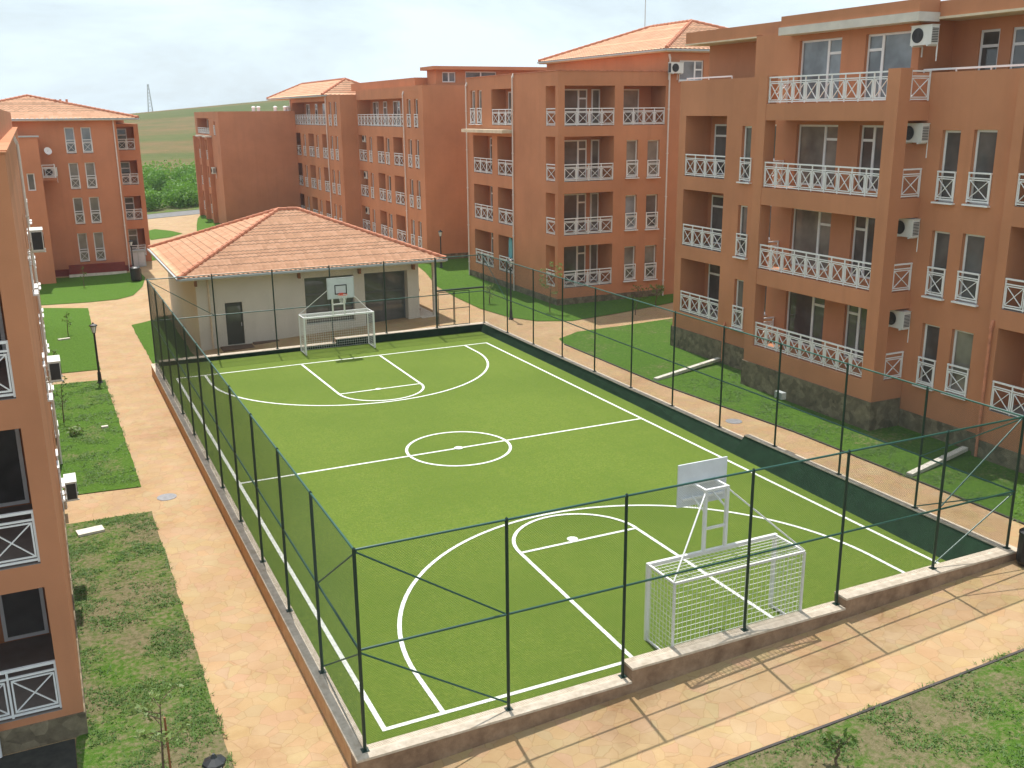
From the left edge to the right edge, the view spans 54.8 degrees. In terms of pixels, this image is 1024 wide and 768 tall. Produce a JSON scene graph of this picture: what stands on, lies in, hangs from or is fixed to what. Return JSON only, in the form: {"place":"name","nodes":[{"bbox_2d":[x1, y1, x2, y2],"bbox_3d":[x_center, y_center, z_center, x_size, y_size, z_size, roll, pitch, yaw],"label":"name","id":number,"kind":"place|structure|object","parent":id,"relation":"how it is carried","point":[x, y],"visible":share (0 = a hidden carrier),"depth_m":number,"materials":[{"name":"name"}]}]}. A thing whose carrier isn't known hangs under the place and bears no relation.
{"place":"outdoors","nodes":[
{"label":"outdoors","id":0,"kind":"place"},
{"bbox_2d":[0,738,76,767],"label":"soil bed","id":1,"kind":"object","parent":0,"point":[62,754],"visible":1,"depth_m":18.61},
{"bbox_2d":[43,308,100,372],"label":"lawn","id":2,"kind":"structure","parent":0,"point":[76,351],"depth_m":53.72,"materials":[{"name":"plant"}]},
{"bbox_2d":[39,272,144,304],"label":"lawn","id":3,"kind":"structure","parent":0,"point":[65,290],"depth_m":68.88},
{"bbox_2d":[129,266,141,280],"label":"litter bin","id":4,"kind":"object","parent":3,"relation":"on","point":[135,274],"visible":1,"depth_m":71.38,"materials":[{"name":"black metal"}]},
{"bbox_2d":[53,380,140,493],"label":"lawn","id":5,"kind":"structure","parent":0,"point":[119,460],"depth_m":36.52,"materials":[{"name":"plant"}]},
{"bbox_2d":[89,322,102,382],"bbox_3d":[-18.691,-1.392,44.392,0.333,2.810,0.333,13,20,40],"label":"street lamp","id":6,"kind":"object","parent":5,"relation":"on","point":[92,326],"visible":1,"depth_m":44.34,"materials":[{"name":"metal"}]},
{"bbox_2d":[66,511,233,767],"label":"lawn","id":7,"kind":"structure","parent":0,"point":[124,658],"depth_m":22.19,"materials":[{"name":"plant"}]},
{"bbox_2d":[76,525,104,536],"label":"stone slab","id":8,"kind":"structure","parent":7,"relation":"on","point":[89,531],"depth_m":28.62,"materials":[{"name":"stone"}]},
{"bbox_2d":[124,679,191,767],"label":"sapling","id":9,"kind":"object","parent":7,"relation":"on","point":[145,708],"visible":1,"depth_m":17.70,"materials":[{"name":"green plant"}]},
{"bbox_2d":[202,753,226,767],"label":"street lamp","id":10,"kind":"object","parent":7,"relation":"on","point":[213,760],"visible":1,"depth_m":14.59,"materials":[{"name":"metal"}]},
{"bbox_2d":[53,373,1023,767],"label":"grass","id":11,"kind":"structure","parent":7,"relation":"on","point":[173,633],"depth_m":21.61,"materials":[{"name":"plant"}]},
{"bbox_2d":[132,318,193,363],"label":"lawn","id":12,"kind":"structure","parent":0,"point":[143,331],"depth_m":53.58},
{"bbox_2d":[149,229,181,239],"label":"lawn","id":13,"kind":"structure","parent":0,"point":[156,234],"depth_m":97.71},
{"bbox_2d":[147,210,199,218],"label":"road","id":14,"kind":"structure","parent":0,"point":[170,214],"depth_m":115.73,"materials":[{"name":"asphalt"}]},
{"bbox_2d":[152,203,198,218],"bbox_3d":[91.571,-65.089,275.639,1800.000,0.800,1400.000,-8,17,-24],"label":"ground","id":15,"kind":"structure","parent":0,"point":[176,211],"depth_m":114.57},
{"bbox_2d":[0,109,87,757],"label":"apartment building","id":16,"kind":"structure","parent":15,"relation":"on","point":[42,700],"depth_m":18.93,"materials":[{"name":"orange paint"}]},
{"bbox_2d":[0,306,7,358],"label":"balcony door","id":17,"kind":"structure","parent":16,"relation":"in","point":[2,335],"depth_m":19.99,"materials":[{"name":"glass"}]},
{"bbox_2d":[0,429,29,506],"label":"balcony door","id":18,"kind":"structure","parent":16,"relation":"in","point":[13,482],"depth_m":20.68,"materials":[{"name":"glass"}]},
{"bbox_2d":[0,588,48,641],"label":"window","id":19,"kind":"structure","parent":16,"relation":"in","point":[23,613],"depth_m":21.47,"materials":[{"name":"glass"}]},
{"bbox_2d":[28,227,45,265],"bbox_3d":[-11.426,-3.272,23.709,0.402,0.914,0.722,-8,17,-24],"label":"air conditioner","id":20,"kind":"object","parent":16,"relation":"attached to","point":[37,240],"visible":1,"depth_m":23.40,"materials":[{"name":"white paint"}]},
{"bbox_2d":[45,355,63,392],"bbox_3d":[-11.397,-0.187,24.559,0.402,0.914,0.722,-8,17,-24],"label":"air conditioner","id":21,"kind":"object","parent":16,"relation":"attached to","point":[54,370],"visible":1,"depth_m":24.25,"materials":[{"name":"white paint"}]},
{"bbox_2d":[62,473,79,511],"bbox_3d":[-11.369,2.849,25.396,0.402,0.914,0.722,-8,17,-24],"label":"air conditioner","id":22,"kind":"object","parent":16,"relation":"attached to","point":[71,493],"visible":1,"depth_m":25.10,"materials":[{"name":"white paint"}]},
{"bbox_2d":[0,94,151,283],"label":"apartment building","id":23,"kind":"structure","parent":15,"relation":"on","point":[88,206],"depth_m":74.07,"materials":[{"name":"orange paint"}]},
{"bbox_2d":[26,173,35,190],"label":"window","id":24,"kind":"structure","parent":23,"relation":"in","point":[30,176],"depth_m":69.39,"materials":[{"name":"glass"}]},
{"bbox_2d":[64,127,75,153],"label":"window","id":25,"kind":"structure","parent":23,"relation":"in","point":[68,131],"depth_m":72.93,"materials":[{"name":"glass"}]},
{"bbox_2d":[68,163,80,188],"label":"window","id":26,"kind":"structure","parent":23,"relation":"in","point":[73,167],"depth_m":73.66,"materials":[{"name":"white plastic"}]},
{"bbox_2d":[73,197,84,223],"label":"window","id":27,"kind":"structure","parent":23,"relation":"in","point":[77,202],"depth_m":74.31,"materials":[{"name":"glass"}]},
{"bbox_2d":[77,233,88,261],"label":"window","id":28,"kind":"structure","parent":23,"relation":"in","point":[82,237],"depth_m":75.04,"materials":[{"name":"glass"}]},
{"bbox_2d":[80,127,92,152],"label":"window","id":29,"kind":"structure","parent":23,"relation":"in","point":[85,131],"depth_m":73.43,"materials":[{"name":"glass"}]},
{"bbox_2d":[84,162,96,188],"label":"window","id":30,"kind":"structure","parent":23,"relation":"in","point":[89,166],"depth_m":74.08,"materials":[{"name":"glass"}]},
{"bbox_2d":[89,197,100,222],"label":"window","id":31,"kind":"structure","parent":23,"relation":"in","point":[93,201],"depth_m":74.77,"materials":[{"name":"glass"}]},
{"bbox_2d":[93,232,104,260],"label":"window","id":32,"kind":"structure","parent":23,"relation":"in","point":[98,236],"depth_m":75.50,"materials":[{"name":"glass"}]},
{"bbox_2d":[117,128,127,147],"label":"balcony door","id":33,"kind":"structure","parent":23,"relation":"in","point":[121,133],"depth_m":78.99,"materials":[{"name":"glass"}]},
{"bbox_2d":[120,162,131,183],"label":"balcony door","id":34,"kind":"structure","parent":23,"relation":"in","point":[125,166],"depth_m":79.71,"materials":[{"name":"glass"}]},
{"bbox_2d":[124,197,135,217],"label":"balcony door","id":35,"kind":"structure","parent":23,"relation":"in","point":[129,201],"depth_m":80.43,"materials":[{"name":"white plastic"}]},
{"bbox_2d":[128,229,138,249],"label":"balcony door","id":36,"kind":"structure","parent":23,"relation":"in","point":[132,233],"depth_m":81.10,"materials":[{"name":"white plastic"}]},
{"bbox_2d":[69,262,126,277],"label":"ramp wall","id":37,"kind":"structure","parent":15,"relation":"on","point":[98,269],"depth_m":74.72,"materials":[{"name":"concrete"}]},
{"bbox_2d":[142,158,198,209],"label":"hedge","id":38,"kind":"object","parent":15,"relation":"on","point":[178,188],"visible":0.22,"depth_m":129.86,"materials":[{"name":"green plant"}]},
{"bbox_2d":[146,204,198,213],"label":"verge","id":39,"kind":"structure","parent":15,"relation":"on","point":[170,208],"depth_m":121.06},
{"bbox_2d":[193,106,300,223],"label":"apartment building","id":40,"kind":"structure","parent":15,"relation":"on","point":[251,156],"depth_m":100.42,"materials":[{"name":"orange paint"}]},
{"bbox_2d":[266,66,546,258],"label":"apartment building","id":41,"kind":"structure","parent":15,"relation":"on","point":[409,155],"depth_m":80.42,"materials":[{"name":"orange paint"}]},
{"bbox_2d":[465,71,495,77],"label":"window","id":42,"kind":"structure","parent":41,"relation":"in","point":[467,73],"depth_m":75.48,"materials":[{"name":"glass"}]},
{"bbox_2d":[4,214,1023,767],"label":"footpath","id":43,"kind":"structure","parent":15,"relation":"on","point":[272,714],"depth_m":21.73,"materials":[{"name":"concrete"}]},
{"bbox_2d":[130,249,145,266],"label":"utility box","id":44,"kind":"object","parent":43,"relation":"on","point":[139,258],"visible":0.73,"depth_m":78.15,"materials":[{"name":"metal"}]},
{"bbox_2d":[133,252,144,265],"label":"cabinet door","id":45,"kind":"structure","parent":44,"relation":"in","point":[141,254],"depth_m":78.15,"materials":[{"name":"metal"}]},
{"bbox_2d":[147,207,446,351],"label":"clubhouse","id":46,"kind":"structure","parent":43,"relation":"on","point":[284,238],"depth_m":52.58,"materials":[{"name":"white paint"}]},
{"bbox_2d":[225,302,244,344],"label":"door","id":47,"kind":"structure","parent":46,"relation":"in","point":[232,308],"depth_m":50.70,"materials":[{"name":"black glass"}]},
{"bbox_2d":[304,275,353,323],"bbox_3d":[-9.804,-4.558,52.773,2.650,2.500,0.068,-8,17,-24],"label":"window","id":48,"kind":"structure","parent":46,"relation":"in","point":[320,283],"depth_m":52.59,"materials":[{"name":"black glass"}]},
{"bbox_2d":[364,270,405,322],"bbox_3d":[-7.069,-4.767,54.361,2.450,2.990,0.068,-8,17,-24],"label":"window","id":49,"kind":"structure","parent":46,"relation":"in","point":[376,277],"depth_m":54.38,"materials":[{"name":"black glass"}]},
{"bbox_2d":[151,321,1016,767],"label":"wall","id":50,"kind":"structure","parent":43,"relation":"on","point":[485,727],"depth_m":23.07,"materials":[{"name":"concrete"}]},
{"bbox_2d":[146,254,1023,752],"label":"sports fence","id":51,"kind":"object","parent":50,"relation":"on","point":[160,342],"visible":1,"depth_m":23.08,"materials":[{"name":"green metal"}]},
{"bbox_2d":[564,344,1023,767],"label":"path edging","id":52,"kind":"object","parent":43,"relation":"on","point":[859,712],"visible":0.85,"depth_m":20.07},
{"bbox_2d":[1016,527,1023,565],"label":"litter bin","id":53,"kind":"object","parent":43,"relation":"on","point":[1020,554],"visible":1,"depth_m":24.12,"materials":[{"name":"black metal"}]},
{"bbox_2d":[164,331,944,744],"bbox_3d":[-2.095,1.928,35.377,16.490,0.001,31.840,-8,17,-24],"label":"pitch","id":54,"kind":"object","parent":15,"relation":"on","point":[504,395],"visible":0.6,"depth_m":29.02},
{"bbox_2d":[298,277,375,354],"bbox_3d":[-8.385,-3.385,47.846,3.530,3.720,2.062,-8,17,-24],"label":"football goal","id":55,"kind":"object","parent":54,"relation":"on","point":[341,288],"visible":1,"depth_m":47.79,"materials":[{"name":"metal"}]},
{"bbox_2d":[176,343,938,730],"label":"pitch markings","id":56,"kind":"object","parent":54,"relation":"on","point":[410,665],"visible":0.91,"depth_m":26.96,"materials":[{"name":"paint"}]},
{"bbox_2d":[644,456,805,649],"bbox_3d":[4.483,3.624,21.979,3.530,3.720,2.062,-8,17,-24],"label":"football goal","id":57,"kind":"object","parent":54,"relation":"on","point":[701,470],"visible":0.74,"depth_m":21.74,"materials":[{"name":"white paint"}]},
{"bbox_2d":[461,19,727,305],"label":"apartment building","id":58,"kind":"structure","parent":15,"relation":"on","point":[572,160],"depth_m":58.30,"materials":[{"name":"orange paint"}]},
{"bbox_2d":[564,245,585,282],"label":"balcony door","id":59,"kind":"structure","parent":58,"relation":"in","point":[574,256],"depth_m":58.82,"materials":[{"name":"glass"}]},
{"bbox_2d":[564,193,585,231],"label":"balcony door","id":60,"kind":"structure","parent":58,"relation":"in","point":[574,204],"depth_m":58.02,"materials":[{"name":"glass"}]},
{"bbox_2d":[564,140,586,178],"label":"balcony door","id":61,"kind":"structure","parent":58,"relation":"in","point":[575,151],"depth_m":57.19,"materials":[{"name":"glass"}]},
{"bbox_2d":[565,89,586,124],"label":"balcony door","id":62,"kind":"structure","parent":58,"relation":"in","point":[574,98],"depth_m":56.41,"materials":[{"name":"glass"}]},
{"bbox_2d":[589,244,597,279],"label":"balcony door","id":63,"kind":"structure","parent":58,"relation":"in","point":[593,249],"depth_m":59.35,"materials":[{"name":"white plastic"}]},
{"bbox_2d":[590,193,598,229],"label":"balcony door","id":64,"kind":"structure","parent":58,"relation":"in","point":[594,197],"depth_m":58.54,"materials":[{"name":"glass"}]},
{"bbox_2d":[590,139,598,177],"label":"balcony door","id":65,"kind":"structure","parent":58,"relation":"in","point":[594,143],"depth_m":57.75,"materials":[{"name":"glass"}]},
{"bbox_2d":[591,89,599,123],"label":"balcony door","id":66,"kind":"structure","parent":58,"relation":"in","point":[595,93],"depth_m":56.95,"materials":[{"name":"glass"}]},
{"bbox_2d":[624,246,633,279],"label":"window","id":67,"kind":"structure","parent":58,"relation":"in","point":[629,250],"depth_m":58.92,"materials":[{"name":"glass"}]},
{"bbox_2d":[625,195,635,229],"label":"window","id":68,"kind":"structure","parent":58,"relation":"in","point":[630,200],"depth_m":58.10,"materials":[{"name":"white plastic"}]},
{"bbox_2d":[623,89,638,123],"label":"balcony door","id":69,"kind":"structure","parent":58,"relation":"in","point":[631,96],"depth_m":57.96,"materials":[{"name":"glass"}]},
{"bbox_2d":[626,140,636,177],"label":"window","id":70,"kind":"structure","parent":58,"relation":"in","point":[631,154],"depth_m":57.29,"materials":[{"name":"white plastic"}]},
{"bbox_2d":[644,245,654,278],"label":"window","id":71,"kind":"structure","parent":58,"relation":"in","point":[649,249],"depth_m":59.54,"materials":[{"name":"glass"}]},
{"bbox_2d":[645,194,656,228],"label":"window","id":72,"kind":"structure","parent":58,"relation":"in","point":[651,200],"depth_m":58.73,"materials":[{"name":"glass"}]},
{"bbox_2d":[647,140,657,176],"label":"window","id":73,"kind":"structure","parent":58,"relation":"in","point":[652,152],"depth_m":57.90,"materials":[{"name":"glass"}]},
{"bbox_2d":[668,62,683,79],"bbox_3d":[9.399,-17.939,56.794,0.880,1.115,0.490,-8,17,-24],"label":"air conditioner","id":74,"kind":"object","parent":58,"relation":"attached to","point":[675,67],"visible":1,"depth_m":56.55,"materials":[{"name":"white paint"}]},
{"bbox_2d":[679,60,702,80],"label":"window","id":75,"kind":"structure","parent":58,"relation":"in","point":[692,68],"depth_m":57.62,"materials":[{"name":"glass"}]},
{"bbox_2d":[670,0,1023,473],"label":"apartment building","id":76,"kind":"structure","parent":15,"relation":"on","point":[808,178],"depth_m":34.49,"materials":[{"name":"orange paint"}]},
{"bbox_2d":[707,264,719,310],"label":"balcony door","id":77,"kind":"structure","parent":76,"relation":"in","point":[714,270],"depth_m":46.02,"materials":[{"name":"white plastic"}]},
{"bbox_2d":[710,195,722,244],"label":"balcony door","id":78,"kind":"structure","parent":76,"relation":"in","point":[717,200],"depth_m":45.18,"materials":[{"name":"glass"}]},
{"bbox_2d":[713,124,726,174],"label":"balcony door","id":79,"kind":"structure","parent":76,"relation":"in","point":[720,129],"depth_m":44.33,"materials":[{"name":"glass"}]},
{"bbox_2d":[735,279,743,328],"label":"window","id":80,"kind":"structure","parent":76,"relation":"in","point":[739,297],"depth_m":42.55,"materials":[{"name":"glass"}]},
{"bbox_2d":[739,205,747,256],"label":"window","id":81,"kind":"structure","parent":76,"relation":"in","point":[743,220],"depth_m":41.72,"materials":[{"name":"glass"}]},
{"bbox_2d":[742,126,751,181],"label":"window","id":82,"kind":"structure","parent":76,"relation":"in","point":[748,129],"depth_m":40.86,"materials":[{"name":"glass"}]},
{"bbox_2d":[786,291,824,349],"bbox_3d":[11.606,-2.617,38.887,0.070,2.250,2.180,-8,17,-24],"label":"balcony door","id":83,"kind":"structure","parent":76,"relation":"in","point":[805,314],"depth_m":38.93,"materials":[{"name":"glass"}]},
{"bbox_2d":[791,209,831,270],"bbox_3d":[11.578,-5.606,38.063,0.070,2.250,2.180,-8,17,-24],"label":"balcony door","id":84,"kind":"structure","parent":76,"relation":"in","point":[811,229],"depth_m":38.08,"materials":[{"name":"glass"}]},
{"bbox_2d":[796,125,837,186],"bbox_3d":[11.549,-8.623,37.232,0.070,2.250,2.180,-8,17,-24],"label":"balcony door","id":85,"kind":"structure","parent":76,"relation":"in","point":[817,145],"depth_m":37.23,"materials":[{"name":"glass"}]},
{"bbox_2d":[799,37,841,100],"bbox_3d":[11.461,-11.616,36.538,0.070,2.190,2.200,-8,17,-24],"label":"balcony door","id":86,"kind":"structure","parent":76,"relation":"in","point":[821,56],"depth_m":36.52,"materials":[{"name":"glass"}]},
{"bbox_2d":[843,305,866,361],"bbox_3d":[12.927,-1.896,36.223,0.070,2.250,1.800,-8,17,-24],"label":"balcony door","id":87,"kind":"structure","parent":76,"relation":"in","point":[856,316],"depth_m":36.58,"materials":[{"name":"glass"}]},
{"bbox_2d":[850,216,874,278],"bbox_3d":[12.899,-4.884,35.400,0.070,2.250,1.800,-8,17,-24],"label":"balcony door","id":88,"kind":"structure","parent":76,"relation":"in","point":[863,237],"depth_m":35.73,"materials":[{"name":"glass"}]},
{"bbox_2d":[857,125,883,190],"bbox_3d":[12.871,-7.902,34.568,0.070,2.250,1.800,-8,17,-24],"label":"balcony door","id":89,"kind":"structure","parent":76,"relation":"in","point":[872,135],"depth_m":34.88,"materials":[{"name":"glass"}]},
{"bbox_2d":[864,31,911,98],"bbox_3d":[12.886,-10.837,33.665,0.070,2.190,2.100,-8,17,-24],"label":"balcony door","id":90,"kind":"structure","parent":76,"relation":"in","point":[886,51],"depth_m":33.78,"materials":[{"name":"glass"}]},
{"bbox_2d":[889,309,911,342],"bbox_3d":[13.435,-2.048,34.378,0.490,1.115,0.880,-8,17,-24],"label":"air conditioner","id":91,"kind":"object","parent":76,"relation":"attached to","point":[899,319],"visible":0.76,"depth_m":34.04,"materials":[{"name":"white paint"}]},
{"bbox_2d":[897,218,919,251],"bbox_3d":[13.406,-5.085,33.541,0.490,1.115,0.880,-8,17,-24],"label":"air conditioner","id":92,"kind":"object","parent":76,"relation":"attached to","point":[908,228],"visible":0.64,"depth_m":33.20,"materials":[{"name":"white paint"}]},
{"bbox_2d":[906,123,930,157],"bbox_3d":[13.379,-8.073,32.717,0.490,1.115,0.880,-8,17,-24],"label":"air conditioner","id":93,"kind":"object","parent":76,"relation":"attached to","point":[917,133],"visible":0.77,"depth_m":32.37,"materials":[{"name":"white paint"}]},
{"bbox_2d":[910,24,939,60],"bbox_3d":[13.351,-11.013,31.907,0.490,1.115,0.880,-8,17,-24],"label":"air conditioner","id":94,"kind":"object","parent":76,"relation":"attached to","point":[925,35],"visible":1,"depth_m":31.66,"materials":[{"name":"white paint"}]},
{"bbox_2d":[920,324,939,386],"bbox_3d":[14.287,-0.977,33.597,0.058,2.150,0.720,-8,17,-24],"label":"window","id":95,"kind":"structure","parent":76,"relation":"in","point":[931,337],"depth_m":33.63,"materials":[{"name":"white plastic"}]},
{"bbox_2d":[929,231,949,296],"bbox_3d":[14.259,-3.980,32.770,0.058,2.180,0.720,-8,17,-24],"label":"window","id":96,"kind":"structure","parent":76,"relation":"in","point":[941,241],"depth_m":32.80,"materials":[{"name":"glass"}]},
{"bbox_2d":[939,130,960,201],"bbox_3d":[14.230,-7.041,31.926,0.058,2.270,0.720,-8,17,-24],"label":"window","id":97,"kind":"structure","parent":76,"relation":"in","point":[952,137],"depth_m":31.95,"materials":[{"name":"glass"}]},
{"bbox_2d":[948,329,973,395],"bbox_3d":[14.840,-0.699,32.476,0.058,2.160,0.840,-8,17,-24],"label":"window","id":98,"kind":"structure","parent":76,"relation":"in","point":[963,341],"depth_m":32.51,"materials":[{"name":"glass"}]},
{"bbox_2d":[959,234,984,302],"bbox_3d":[14.812,-3.702,31.649,0.058,2.190,0.840,-8,17,-24],"label":"window","id":99,"kind":"structure","parent":76,"relation":"in","point":[974,244],"depth_m":31.69,"materials":[{"name":"white glass"}]},
{"bbox_2d":[970,130,997,204],"bbox_3d":[14.783,-6.763,30.805,0.058,2.280,0.840,-8,17,-24],"label":"window","id":100,"kind":"structure","parent":76,"relation":"in","point":[986,139],"depth_m":30.84,"materials":[{"name":"white plastic"}]},
{"bbox_2d":[978,29,1000,69],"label":"balcony door","id":101,"kind":"structure","parent":76,"relation":"in","point":[989,45],"depth_m":31.75,"materials":[{"name":"glass"}]},
{"bbox_2d":[1010,27,1023,68],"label":"balcony door","id":102,"kind":"structure","parent":76,"relation":"in","point":[1017,55],"depth_m":30.84,"materials":[{"name":"glass"}]},
{"bbox_2d":[124,100,289,177],"bbox_3d":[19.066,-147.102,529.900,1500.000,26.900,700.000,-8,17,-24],"label":"hill","id":103,"kind":"structure","parent":0,"point":[167,135],"depth_m":296.85,"materials":[{"name":"plant"}]},
{"bbox_2d":[197,215,219,230],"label":"lawn","id":104,"kind":"structure","parent":0,"point":[203,222],"depth_m":104.58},
{"bbox_2d":[0,0,944,118],"label":"sky","id":105,"kind":"structure","parent":0,"point":[103,54],"materials":[{"name":"white"}]},
{"bbox_2d":[418,258,672,320],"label":"lawn","id":106,"kind":"structure","parent":0,"point":[449,271],"depth_m":58.61,"materials":[{"name":"plant"}]},
{"bbox_2d":[559,318,1023,521],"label":"lawn","id":107,"kind":"structure","parent":0,"point":[736,406],"depth_m":37.47,"materials":[{"name":"plant"}]},
{"bbox_2d":[654,357,720,379],"bbox_3d":[7.601,-0.650,42.591,4.324,0.260,0.206,-14,20,-40],"label":"drain channel","id":108,"kind":"object","parent":107,"relation":"on","point":[687,369],"visible":0.68,"depth_m":42.50,"materials":[{"name":"concrete"}]},
{"bbox_2d":[906,446,967,476],"bbox_3d":[13.461,2.442,31.173,3.281,0.260,0.206,-12,19,-36],"label":"drain channel","id":109,"kind":"object","parent":107,"relation":"on","point":[941,460],"visible":0.52,"depth_m":31.07,"materials":[{"name":"concrete"}]},
{"bbox_2d":[717,651,1023,767],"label":"lawn","id":110,"kind":"structure","parent":0,"point":[874,750],"depth_m":18.39,"materials":[{"name":"plant"}]},
{"bbox_2d":[819,728,857,765],"bbox_3d":[5.792,6.445,17.517,0.662,0.803,0.528,2,16,11],"label":"sapling","id":111,"kind":"object","parent":110,"relation":"on","point":[827,742],"visible":1,"depth_m":17.51,"materials":[{"name":"green plant"}]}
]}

